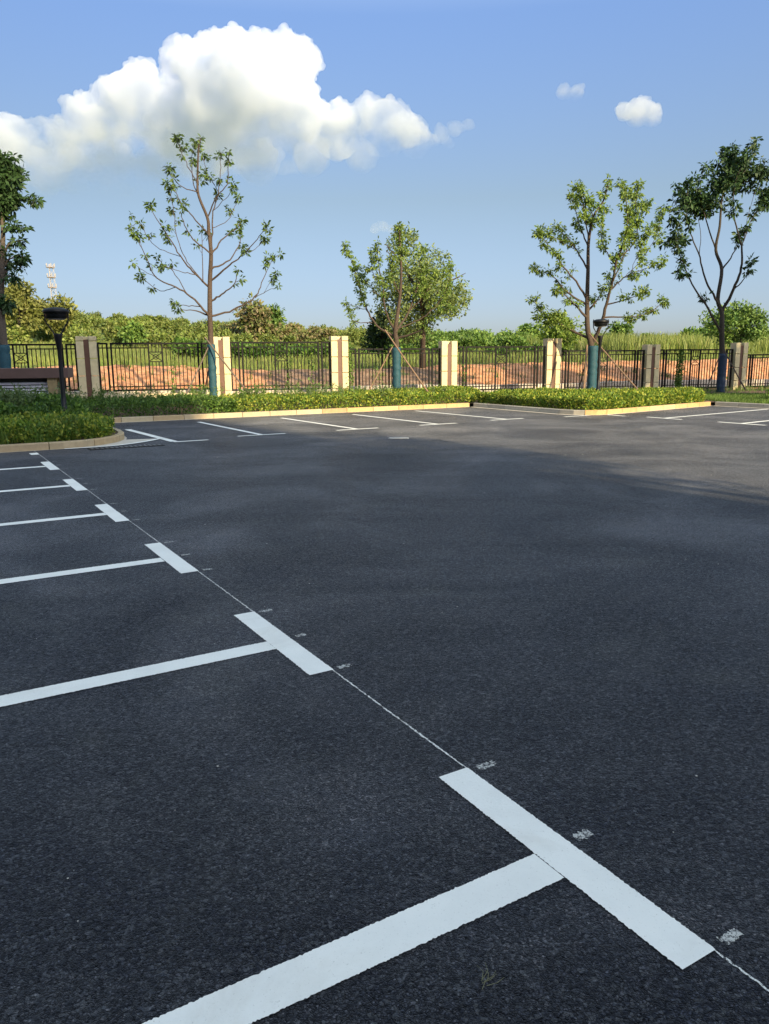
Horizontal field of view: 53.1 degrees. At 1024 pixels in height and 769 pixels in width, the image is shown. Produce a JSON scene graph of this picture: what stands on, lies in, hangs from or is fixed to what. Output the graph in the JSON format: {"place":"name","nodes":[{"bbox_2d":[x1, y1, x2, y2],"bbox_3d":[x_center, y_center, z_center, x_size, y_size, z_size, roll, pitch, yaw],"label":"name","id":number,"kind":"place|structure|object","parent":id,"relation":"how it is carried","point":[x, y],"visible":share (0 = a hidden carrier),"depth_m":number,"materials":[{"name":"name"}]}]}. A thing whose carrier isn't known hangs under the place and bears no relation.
{"place":"outdoors","nodes":[
{"label":"outdoors","id":0,"kind":"place"},
{"bbox_2d":[0,402,768,1023],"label":"car park","id":1,"kind":"structure","parent":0,"point":[590,652],"depth_m":3.86,"materials":[{"name":"asphalt"}]},
{"bbox_2d":[0,461,58,469],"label":"bay marking","id":2,"kind":"object","parent":1,"relation":"on","point":[49,465],"visible":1,"depth_m":12.96,"materials":[{"name":"white paint"}]},
{"bbox_2d":[0,478,91,491],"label":"bay marking","id":3,"kind":"object","parent":1,"relation":"on","point":[75,485],"visible":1,"depth_m":10.85,"materials":[{"name":"white paint"}]},
{"bbox_2d":[0,427,124,452],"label":"kerb","id":4,"kind":"structure","parent":1,"relation":"on","point":[39,446],"depth_m":15.73,"materials":[{"name":"concrete"}]},
{"bbox_2d":[0,503,138,525],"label":"bay marking","id":5,"kind":"object","parent":1,"relation":"on","point":[112,513],"visible":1,"depth_m":8.75,"materials":[{"name":"white paint"}]},
{"bbox_2d":[0,542,211,583],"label":"bay marking","id":6,"kind":"object","parent":1,"relation":"on","point":[173,559],"visible":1,"depth_m":6.61,"materials":[{"name":"white paint"}]},
{"bbox_2d":[77,439,151,447],"bbox_3d":[-5.814,-1.485,16.646,0.758,0.001,2.389,4,12,20],"label":"concrete apron","id":7,"kind":"object","parent":1,"relation":"on","point":[127,441],"visible":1,"depth_m":16.83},
{"bbox_2d":[64,438,161,448],"bbox_3d":[-5.667,-1.471,16.543,0.488,0.001,2.507,7,13,33],"label":"edge line","id":8,"kind":"object","parent":7,"relation":"on","point":[115,445],"visible":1,"depth_m":16.36,"materials":[{"name":"white paint"}]},
{"bbox_2d":[87,444,164,449],"bbox_3d":[-5.362,-1.353,15.980,1.500,0.018,0.340,-7,13,-30],"label":"drain grate","id":9,"kind":"object","parent":1,"relation":"on","point":[119,447],"visible":1,"depth_m":15.90,"materials":[{"name":"black paint"}]},
{"bbox_2d":[126,429,200,441],"bbox_3d":[-5.372,-1.879,18.636,0.849,0.004,3.982,-8,13,-33],"label":"bay marking","id":10,"kind":"object","parent":1,"relation":"on","point":[154,436],"visible":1,"depth_m":18.11,"materials":[{"name":"white paint"}]},
{"bbox_2d":[0,609,351,706],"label":"bay marking","id":11,"kind":"object","parent":1,"relation":"on","point":[304,659],"visible":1,"depth_m":4.46,"materials":[{"name":"white paint"}]},
{"bbox_2d":[102,408,346,422],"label":"kerb","id":12,"kind":"structure","parent":1,"relation":"on","point":[214,415],"depth_m":24.08,"materials":[{"name":"concrete"}]},
{"bbox_2d":[120,412,347,422],"bbox_3d":[-4.862,-2.951,24.071,8.344,0.001,0.139,-7,13,-29],"label":"gutter","id":13,"kind":"object","parent":1,"relation":"on","point":[231,417],"visible":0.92,"depth_m":24.14,"materials":[{"name":"concrete"}]},
{"bbox_2d":[199,422,285,435],"bbox_3d":[-4.174,-2.240,20.442,1.219,0.001,4.968,-7,13,-30],"label":"bay marking","id":14,"kind":"object","parent":1,"relation":"on","point":[239,430],"visible":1,"depth_m":19.58,"materials":[{"name":"white paint"}]},
{"bbox_2d":[283,418,370,429],"bbox_3d":[-1.929,-2.516,21.745,1.218,0.001,4.968,-7,13,-30],"label":"bay marking","id":15,"kind":"object","parent":1,"relation":"on","point":[327,424],"visible":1,"depth_m":21.04,"materials":[{"name":"white paint"}]},
{"bbox_2d":[388,437,408,438],"bbox_3d":[0.316,-1.652,17.174,0.462,0.027,0.116,-1,11,0],"label":"bay marking","id":16,"kind":"object","parent":1,"relation":"on","point":[398,438],"visible":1,"depth_m":17.14,"materials":[{"name":"white paint"}]},
{"bbox_2d":[35,451,768,991],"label":"guide line","id":17,"kind":"object","parent":1,"relation":"on","point":[451,757],"visible":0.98,"depth_m":3.66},
{"bbox_2d":[352,414,452,424],"bbox_3d":[0.232,-2.792,23.050,1.217,0.001,4.964,-7,13,-30],"label":"bay marking","id":18,"kind":"object","parent":1,"relation":"on","point":[405,420],"visible":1,"depth_m":22.37,"materials":[{"name":"white paint"}]},
{"bbox_2d":[347,403,468,411],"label":"kerb","id":19,"kind":"structure","parent":1,"relation":"on","point":[385,408],"depth_m":27.30,"materials":[{"name":"concrete"}]},
{"bbox_2d":[364,407,458,411],"bbox_3d":[0.981,-3.645,27.337,5.114,0.001,0.139,-7,13,-29],"label":"gutter","id":20,"kind":"object","parent":1,"relation":"on","point":[411,409],"visible":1,"depth_m":27.32,"materials":[{"name":"concrete"}]},
{"bbox_2d":[142,761,743,1023],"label":"bay marking","id":21,"kind":"object","parent":1,"relation":"on","point":[263,994],"visible":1,"depth_m":2.39,"materials":[{"name":"white paint"}]},
{"bbox_2d":[421,411,522,419],"bbox_3d":[2.358,-3.108,24.562,1.218,0.001,4.968,-7,13,-30],"label":"bay marking","id":22,"kind":"object","parent":1,"relation":"on","point":[475,416],"visible":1,"depth_m":23.71,"materials":[{"name":"white paint"}]},
{"bbox_2d":[479,963,502,988],"bbox_3d":[0.302,1.311,2.179,0.073,0.010,0.095,-1,11,0],"label":"dry weed","id":23,"kind":"object","parent":1,"relation":"on","point":[488,978],"visible":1,"depth_m":2.17,"materials":[{"name":"green plant"}]},
{"bbox_2d":[476,407,570,414],"bbox_3d":[4.599,-3.438,26.123,0.441,0.001,5.704,-7,13,-31],"label":"gutter","id":24,"kind":"object","parent":1,"relation":"on","point":[524,411],"visible":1,"depth_m":25.75,"materials":[{"name":"concrete"}]},
{"bbox_2d":[473,403,584,414],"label":"kerb","id":25,"kind":"structure","parent":1,"relation":"on","point":[543,410],"depth_m":25.67,"materials":[{"name":"concrete"}]},
{"bbox_2d":[585,401,710,414],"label":"kerb","id":26,"kind":"structure","parent":1,"relation":"on","point":[637,409],"depth_m":25.45,"materials":[{"name":"concrete"}]},
{"bbox_2d":[604,406,704,414],"bbox_3d":[9.174,-3.416,25.813,7.202,0.001,0.442,-9,14,-36],"label":"gutter","id":27,"kind":"object","parent":1,"relation":"on","point":[653,410],"visible":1,"depth_m":25.68,"materials":[{"name":"concrete"}]},
{"bbox_2d":[652,409,765,419],"bbox_3d":[10.661,-3.054,23.921,6.052,0.001,1.251,-7,13,-31],"label":"bay marking","id":28,"kind":"object","parent":1,"relation":"on","point":[705,414],"visible":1,"depth_m":23.70,"materials":[{"name":"white paint"}]},
{"bbox_2d":[715,402,768,407],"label":"kerb","id":29,"kind":"structure","parent":1,"relation":"on","point":[752,405],"depth_m":27.10,"materials":[{"name":"concrete"}]},
{"bbox_2d":[724,420,768,424],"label":"bay marking","id":30,"kind":"object","parent":1,"relation":"on","point":[749,422],"visible":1,"depth_m":20.66,"materials":[{"name":"white paint"}]},
{"bbox_2d":[0,0,768,335],"label":"sky","id":31,"kind":"structure","parent":0,"point":[468,123],"materials":[{"name":"blue"}]},
{"bbox_2d":[10,326,768,393],"bbox_3d":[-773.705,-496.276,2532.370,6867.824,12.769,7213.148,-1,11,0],"label":"ground","id":32,"kind":"structure","parent":0,"point":[282,382],"depth_m":39.38,"materials":[{"name":"soil"}]},
{"bbox_2d":[4,272,48,331],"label":"olive tree","id":33,"kind":"object","parent":32,"relation":"on","point":[30,309],"visible":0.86,"depth_m":76.93,"materials":[{"name":"green plant"}]},
{"bbox_2d":[46,263,56,299],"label":"radio mast","id":34,"kind":"object","parent":32,"relation":"on","point":[50,276],"visible":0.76,"depth_m":297.40,"materials":[{"name":"grey"}]},
{"bbox_2d":[40,292,79,337],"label":"olive tree","id":35,"kind":"object","parent":32,"relation":"on","point":[55,325],"visible":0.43,"depth_m":78.92,"materials":[{"name":"green plant"}]},
{"bbox_2d":[115,319,149,346],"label":"tree","id":36,"kind":"object","parent":32,"relation":"on","point":[132,331],"visible":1,"depth_m":75.65,"materials":[{"name":"green plant"}]},
{"bbox_2d":[6,308,369,347],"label":"woodland","id":37,"kind":"object","parent":32,"relation":"on","point":[159,328],"visible":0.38,"depth_m":87.39,"materials":[{"name":"green plant"}]},
{"bbox_2d":[232,292,272,341],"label":"brownish tree","id":38,"kind":"object","parent":32,"relation":"on","point":[252,320],"visible":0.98,"depth_m":91.33,"materials":[{"name":"green plant"}]},
{"bbox_2d":[264,303,286,330],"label":"green tree","id":39,"kind":"object","parent":32,"relation":"on","point":[276,317],"visible":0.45,"depth_m":96.64,"materials":[{"name":"green plant"}]},
{"bbox_2d":[214,319,338,343],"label":"scrub","id":40,"kind":"object","parent":32,"relation":"on","point":[299,333],"visible":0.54,"depth_m":95.36,"materials":[{"name":"green plant"}]},
{"bbox_2d":[359,305,401,365],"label":"dark bush","id":41,"kind":"object","parent":32,"relation":"on","point":[379,340],"visible":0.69,"depth_m":44.66,"materials":[{"name":"green plant"}]},
{"bbox_2d":[167,335,603,360],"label":"dark scrub","id":42,"kind":"object","parent":32,"relation":"on","point":[192,350],"visible":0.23,"depth_m":67.58,"materials":[{"name":"green plant"}]},
{"bbox_2d":[10,338,768,369],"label":"field grass","id":43,"kind":"structure","parent":32,"relation":"on","point":[118,357],"depth_m":53.73,"materials":[{"name":"plant"}]},
{"bbox_2d":[44,355,764,389],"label":"soil weeds","id":44,"kind":"object","parent":32,"relation":"on","point":[126,365],"visible":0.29,"depth_m":39.40,"materials":[{"name":"green plant"}]},
{"bbox_2d":[66,379,768,393],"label":"path edging","id":45,"kind":"object","parent":32,"relation":"on","point":[367,387],"visible":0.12,"depth_m":35.74,"materials":[{"name":"concrete"}]},
{"bbox_2d":[370,221,474,367],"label":"leafy tree","id":46,"kind":"object","parent":32,"relation":"on","point":[421,309],"visible":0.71,"depth_m":40.88,"materials":[{"name":"green plant"}]},
{"bbox_2d":[515,321,541,337],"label":"tree","id":47,"kind":"object","parent":32,"relation":"on","point":[528,328],"visible":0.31,"depth_m":116.60,"materials":[{"name":"green plant"}]},
{"bbox_2d":[534,309,585,356],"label":"yellow green tree","id":48,"kind":"object","parent":32,"relation":"on","point":[553,332],"visible":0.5,"depth_m":50.22,"materials":[{"name":"green plant"}]},
{"bbox_2d":[362,326,768,351],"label":"tree belt","id":49,"kind":"object","parent":32,"relation":"on","point":[470,337],"visible":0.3,"depth_m":82.84,"materials":[{"name":"green plant"}]},
{"bbox_2d":[605,319,635,336],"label":"tree","id":50,"kind":"object","parent":32,"relation":"on","point":[622,327],"visible":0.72,"depth_m":106.74,"materials":[{"name":"green plant"}]},
{"bbox_2d":[525,330,768,355],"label":"tall grass","id":51,"kind":"structure","parent":32,"relation":"on","point":[636,341],"depth_m":69.27,"materials":[{"name":"plant"}]},
{"bbox_2d":[697,299,768,346],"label":"spreading tree","id":52,"kind":"object","parent":32,"relation":"on","point":[746,321],"visible":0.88,"depth_m":57.92,"materials":[{"name":"green plant"}]},
{"bbox_3d":[-12.754,-3.839,27.301,3.702,0.645,0.240,-3,11,-14],"label":"plinth wall","id":53,"kind":"object","parent":32,"relation":"on","visible":0},
{"bbox_2d":[8,344,79,390],"bbox_3d":[-12.764,-4.970,27.078,3.710,1.861,0.062,-3,11,-14],"label":"fence panel","id":54,"kind":"object","parent":53,"relation":"on","point":[40,349],"visible":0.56,"depth_m":27.16,"materials":[{"name":"black paint"}]},
{"bbox_3d":[-3.965,-4.373,29.912,3.874,0.533,0.240,-4,12,-17],"label":"plinth wall","id":55,"kind":"object","parent":32,"relation":"on","visible":0},
{"bbox_2d":[230,342,330,391],"bbox_3d":[-3.976,-5.534,29.683,3.882,2.032,0.062,-4,12,-17],"label":"fence panel","id":56,"kind":"object","parent":55,"relation":"on","point":[275,352],"visible":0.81,"depth_m":29.62,"materials":[{"name":"black paint"}]},
{"bbox_2d":[285,351,292,392],"bbox_3d":[-3.704,-5.218,29.681,0.470,1.952,0.364,-9,14,-36],"label":"climbing vine","id":57,"kind":"object","parent":56,"relation":"attached to","point":[289,372],"visible":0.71,"depth_m":29.66,"materials":[{"name":"green plant"}]},
{"bbox_2d":[307,352,314,391],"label":"climbing vine","id":58,"kind":"object","parent":56,"relation":"attached to","point":[312,366],"visible":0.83,"depth_m":29.93,"materials":[{"name":"green plant"}]},
{"bbox_3d":[0.414,-4.558,31.259,3.884,0.301,0.240,-4,12,-16],"label":"plinth wall","id":59,"kind":"object","parent":32,"relation":"on","visible":0},
{"bbox_2d":[347,348,439,389],"bbox_3d":[0.405,-5.589,31.056,3.892,2.001,0.062,-4,12,-16],"label":"fence panel","id":60,"kind":"object","parent":59,"relation":"on","point":[409,353],"visible":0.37,"depth_m":31.01,"materials":[{"name":"black paint"}]},
{"bbox_2d":[347,349,355,388],"bbox_3d":[-1.394,-5.401,30.413,0.499,2.137,0.444,-7,13,-30],"label":"climbing vine","id":61,"kind":"object","parent":60,"relation":"attached to","point":[350,367],"visible":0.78,"depth_m":30.37,"materials":[{"name":"green plant"}]},
{"bbox_3d":[4.902,-4.886,32.578,4.083,0.357,0.240,-4,12,-17],"label":"plinth wall","id":62,"kind":"object","parent":32,"relation":"on","visible":0},
{"bbox_2d":[457,346,544,391],"bbox_3d":[4.893,-5.950,32.368,4.091,2.014,0.062,-4,12,-17],"label":"fence panel","id":63,"kind":"object","parent":62,"relation":"on","point":[505,363],"visible":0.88,"depth_m":32.38,"materials":[{"name":"black paint"}]},
{"bbox_2d":[460,364,468,386],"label":"climbing vine","id":64,"kind":"object","parent":63,"relation":"attached to","point":[464,376],"visible":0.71,"depth_m":31.82,"materials":[{"name":"green plant"}]},
{"bbox_3d":[9.562,-5.149,34.012,4.270,0.240,0.240,-4,12,-17],"label":"plinth wall","id":65,"kind":"object","parent":32,"relation":"on","visible":0},
{"bbox_2d":[559,350,644,388],"bbox_3d":[9.554,-6.125,33.820,4.278,1.950,0.062,-4,12,-17],"label":"fence panel","id":66,"kind":"object","parent":65,"relation":"on","point":[606,364],"visible":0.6,"depth_m":33.91,"materials":[{"name":"black paint"}]},
{"bbox_3d":[14.217,-5.470,35.435,4.073,0.240,0.240,-4,12,-17],"label":"plinth wall","id":67,"kind":"object","parent":32,"relation":"on","visible":0},
{"bbox_2d":[656,349,732,389],"bbox_3d":[14.208,-6.456,35.241,4.081,1.970,0.062,-4,12,-17],"label":"fence panel","id":68,"kind":"object","parent":67,"relation":"on","point":[691,358],"visible":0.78,"depth_m":35.17,"materials":[{"name":"black paint"}]},
{"bbox_2d":[672,348,687,387],"bbox_3d":[13.388,-6.403,34.899,0.556,2.031,0.479,-7,13,-31],"label":"climbing vine","id":69,"kind":"object","parent":68,"relation":"attached to","point":[679,372],"visible":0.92,"depth_m":34.86,"materials":[{"name":"green plant"}]},
{"bbox_3d":[18.897,-5.791,36.858,4.318,0.240,0.240,-4,12,-17],"label":"plinth wall","id":70,"kind":"object","parent":32,"relation":"on","visible":0},
{"bbox_2d":[742,354,768,386],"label":"fence panel","id":71,"kind":"object","parent":70,"relation":"on","point":[751,367],"visible":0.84,"depth_m":36.22,"materials":[{"name":"black paint"}]},
{"bbox_2d":[12,389,767,443],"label":"planting bed","id":72,"kind":"object","parent":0,"point":[331,405],"visible":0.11,"depth_m":26.97,"materials":[{"name":"soil"}]},
{"bbox_2d":[0,149,45,367],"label":"roadside tree","id":73,"kind":"object","parent":72,"relation":"on","point":[13,178],"visible":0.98,"depth_m":23.27,"materials":[{"name":"green plant"}]},
{"bbox_2d":[0,382,59,415],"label":"weeds","id":74,"kind":"object","parent":72,"relation":"on","point":[20,396],"visible":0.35,"depth_m":19.37,"materials":[{"name":"green plant"}]},
{"bbox_2d":[0,368,73,409],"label":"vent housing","id":75,"kind":"object","parent":72,"relation":"on","point":[48,379],"visible":0.38,"depth_m":23.03,"materials":[{"name":"black"}]},
{"bbox_2d":[0,391,88,429],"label":"bushes","id":76,"kind":"object","parent":72,"relation":"on","point":[74,404],"visible":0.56,"depth_m":18.63,"materials":[{"name":"green plant"}]},
{"bbox_2d":[42,307,68,414],"bbox_3d":[-7.688,-3.378,18.279,0.590,2.878,0.590,-1,11,0],"label":"street lamp","id":77,"kind":"object","parent":72,"relation":"on","point":[54,313],"visible":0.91,"depth_m":18.08,"materials":[{"name":"black metal"}]},
{"bbox_2d":[0,410,115,444],"bbox_3d":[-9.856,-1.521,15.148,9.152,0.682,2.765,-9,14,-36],"label":"hedge","id":78,"kind":"object","parent":72,"relation":"on","point":[98,428],"visible":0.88,"depth_m":16.24,"materials":[{"name":"green plant"}]},
{"bbox_2d":[75,336,99,398],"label":"stone pillar","id":79,"kind":"structure","parent":72,"relation":"on","point":[88,367],"depth_m":27.41,"materials":[{"name":"stone"}]},
{"bbox_2d":[102,392,208,397],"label":"plinth wall","id":80,"kind":"structure","parent":72,"relation":"on","point":[120,395],"depth_m":28.21,"materials":[{"name":"beige stone"}]},
{"bbox_2d":[97,342,207,392],"bbox_3d":[-8.393,-5.245,28.306,3.994,1.936,0.062,-4,12,-17],"label":"fence panel","id":81,"kind":"object","parent":80,"relation":"on","point":[149,361],"visible":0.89,"depth_m":28.20,"materials":[{"name":"black paint"}]},
{"bbox_2d":[169,343,176,393],"bbox_3d":[-7.767,-5.116,28.432,0.397,2.181,0.361,-1,11,0],"label":"climbing vine","id":82,"kind":"object","parent":81,"relation":"attached to","point":[175,378],"visible":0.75,"depth_m":28.39,"materials":[{"name":"green plant"}]},
{"bbox_2d":[79,393,237,416],"bbox_3d":[-9.204,-3.228,23.689,8.908,0.705,3.532,-7,13,-31],"label":"hedge","id":83,"kind":"object","parent":72,"relation":"on","point":[188,400],"visible":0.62,"depth_m":23.80,"materials":[{"name":"green plant"}]},
{"bbox_2d":[3,379,361,411],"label":"weeds","id":84,"kind":"object","parent":72,"relation":"on","point":[193,391],"visible":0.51,"depth_m":25.95,"materials":[{"name":"green plant"}]},
{"bbox_2d":[186,347,207,393],"bbox_3d":[-6.708,-4.865,27.262,0.060,1.975,1.328,8,14,38],"label":"support stake","id":85,"kind":"object","parent":72,"relation":"on","point":[197,370],"visible":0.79,"depth_m":27.29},
{"bbox_2d":[124,133,285,396],"bbox_3d":[-6.299,-8.310,26.990,5.592,9.326,2.927,-1,11,0],"label":"young tree","id":86,"kind":"object","parent":72,"relation":"on","point":[212,368],"visible":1,"depth_m":27.01,"materials":[{"name":"green plant"}]},
{"bbox_2d":[213,337,231,396],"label":"stone pillar","id":87,"kind":"structure","parent":72,"relation":"on","point":[222,349],"depth_m":28.81,"materials":[{"name":"stone"}]},
{"bbox_2d":[204,337,249,394],"bbox_3d":[-5.470,-5.060,27.177,2.081,2.255,0.060,5,12,26],"label":"support stake","id":88,"kind":"object","parent":72,"relation":"on","point":[234,375],"visible":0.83,"depth_m":27.19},
{"bbox_2d":[329,336,348,391],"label":"stone pillar","id":89,"kind":"structure","parent":72,"relation":"on","point":[339,355],"depth_m":30.14,"materials":[{"name":"stone"}]},
{"bbox_2d":[210,385,480,411],"bbox_3d":[-0.846,-4.188,28.144,10.808,0.739,3.050,-7,13,-28],"label":"hedge","id":90,"kind":"object","parent":72,"relation":"on","point":[422,393],"visible":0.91,"depth_m":27.05,"materials":[{"name":"green plant"}]},
{"bbox_2d":[276,381,447,403],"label":"weeds","id":91,"kind":"object","parent":72,"relation":"on","point":[379,387],"visible":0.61,"depth_m":27.70,"materials":[{"name":"green plant"}]},
{"bbox_2d":[369,347,392,389],"bbox_3d":[-0.215,-5.474,29.959,1.133,1.901,0.058,-4,12,-16],"label":"support stake","id":92,"kind":"object","parent":72,"relation":"on","point":[380,369],"visible":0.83,"depth_m":29.94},
{"bbox_2d":[340,221,458,398],"bbox_3d":[0.549,-7.673,29.790,4.630,6.878,2.560,-1,11,0],"label":"young tree","id":93,"kind":"object","parent":72,"relation":"on","point":[396,355],"visible":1,"depth_m":29.94,"materials":[{"name":"green plant"}]},
{"bbox_2d":[385,330,436,403],"bbox_3d":[0.982,-5.509,29.131,2.586,2.816,0.067,9,15,41],"label":"support stake","id":94,"kind":"object","parent":72,"relation":"on","point":[425,388],"visible":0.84,"depth_m":29.16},
{"bbox_2d":[438,341,456,396],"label":"stone pillar","id":95,"kind":"structure","parent":72,"relation":"on","point":[448,362],"depth_m":31.45,"materials":[{"name":"stone"}]},
{"bbox_2d":[542,338,561,388],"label":"stone pillar","id":96,"kind":"structure","parent":72,"relation":"on","point":[552,375],"depth_m":32.82,"materials":[{"name":"stone"}]},
{"bbox_2d":[578,354,587,388],"bbox_3d":[8.270,-5.771,32.105,0.058,1.623,0.512,-7,13,-29],"label":"support stake","id":97,"kind":"object","parent":72,"relation":"on","point":[582,376],"visible":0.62,"depth_m":32.16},
{"bbox_2d":[583,345,587,388],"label":"support stake","id":98,"kind":"object","parent":72,"relation":"on","point":[584,380],"visible":0.79,"depth_m":31.25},
{"bbox_2d":[476,386,705,409],"bbox_3d":[7.795,-4.349,28.770,8.624,0.671,6.143,-10,14,-39],"label":"hedge","id":99,"kind":"object","parent":72,"relation":"on","point":[613,398],"visible":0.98,"depth_m":26.48,"materials":[{"name":"green plant"}]},
{"bbox_2d":[525,174,671,388],"bbox_3d":[8.706,-8.885,30.477,5.931,8.852,3.861,-1,11,0],"label":"young tree","id":100,"kind":"object","parent":72,"relation":"on","point":[627,234],"visible":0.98,"depth_m":30.46,"materials":[{"name":"green plant"}]},
{"bbox_2d":[593,319,608,401],"bbox_3d":[8.004,-5.637,28.665,0.590,3.030,0.590,-1,11,0],"label":"street lamp","id":101,"kind":"object","parent":72,"relation":"on","point":[600,322],"visible":0.94,"depth_m":28.47,"materials":[{"name":"black metal"}]},
{"bbox_2d":[589,333,637,389],"bbox_3d":[9.097,-5.579,29.799,0.071,2.772,3.765,-5,12,-24],"label":"support stake","id":102,"kind":"object","parent":72,"relation":"on","point":[629,380],"visible":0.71,"depth_m":29.89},
{"bbox_2d":[640,345,660,387],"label":"stone pillar","id":103,"kind":"structure","parent":72,"relation":"on","point":[651,373],"depth_m":34.34,"materials":[{"name":"stone"}]},
{"bbox_2d":[657,136,768,392],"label":"young tree","id":104,"kind":"object","parent":72,"relation":"on","point":[734,177],"visible":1,"depth_m":32.33,"materials":[{"name":"green plant"}]},
{"bbox_2d":[706,355,719,388],"bbox_3d":[14.370,-6.120,33.621,0.890,1.461,0.058,-8,14,-35],"label":"support stake","id":105,"kind":"object","parent":72,"relation":"on","point":[712,373],"visible":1,"depth_m":33.60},
{"bbox_2d":[724,350,745,389],"bbox_3d":[15.215,-6.174,33.407,1.087,1.750,0.070,9,15,41],"label":"support stake","id":106,"kind":"object","parent":72,"relation":"on","point":[735,371],"visible":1,"depth_m":33.39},
{"bbox_2d":[727,343,748,389],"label":"stone pillar","id":107,"kind":"structure","parent":72,"relation":"on","point":[740,355],"depth_m":35.71,"materials":[{"name":"stone"}]},
{"bbox_2d":[761,388,768,399],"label":"hedge","id":108,"kind":"object","parent":72,"relation":"on","point":[767,391],"visible":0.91,"depth_m":28.63,"materials":[{"name":"green plant"}]},
{"bbox_2d":[111,384,768,405],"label":"verge grass","id":109,"kind":"structure","parent":0,"point":[762,388],"depth_m":34.60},
{"bbox_2d":[704,392,768,403],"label":"lawn grass","id":110,"kind":"structure","parent":0,"point":[741,397],"depth_m":29.78,"materials":[{"name":"plant"}]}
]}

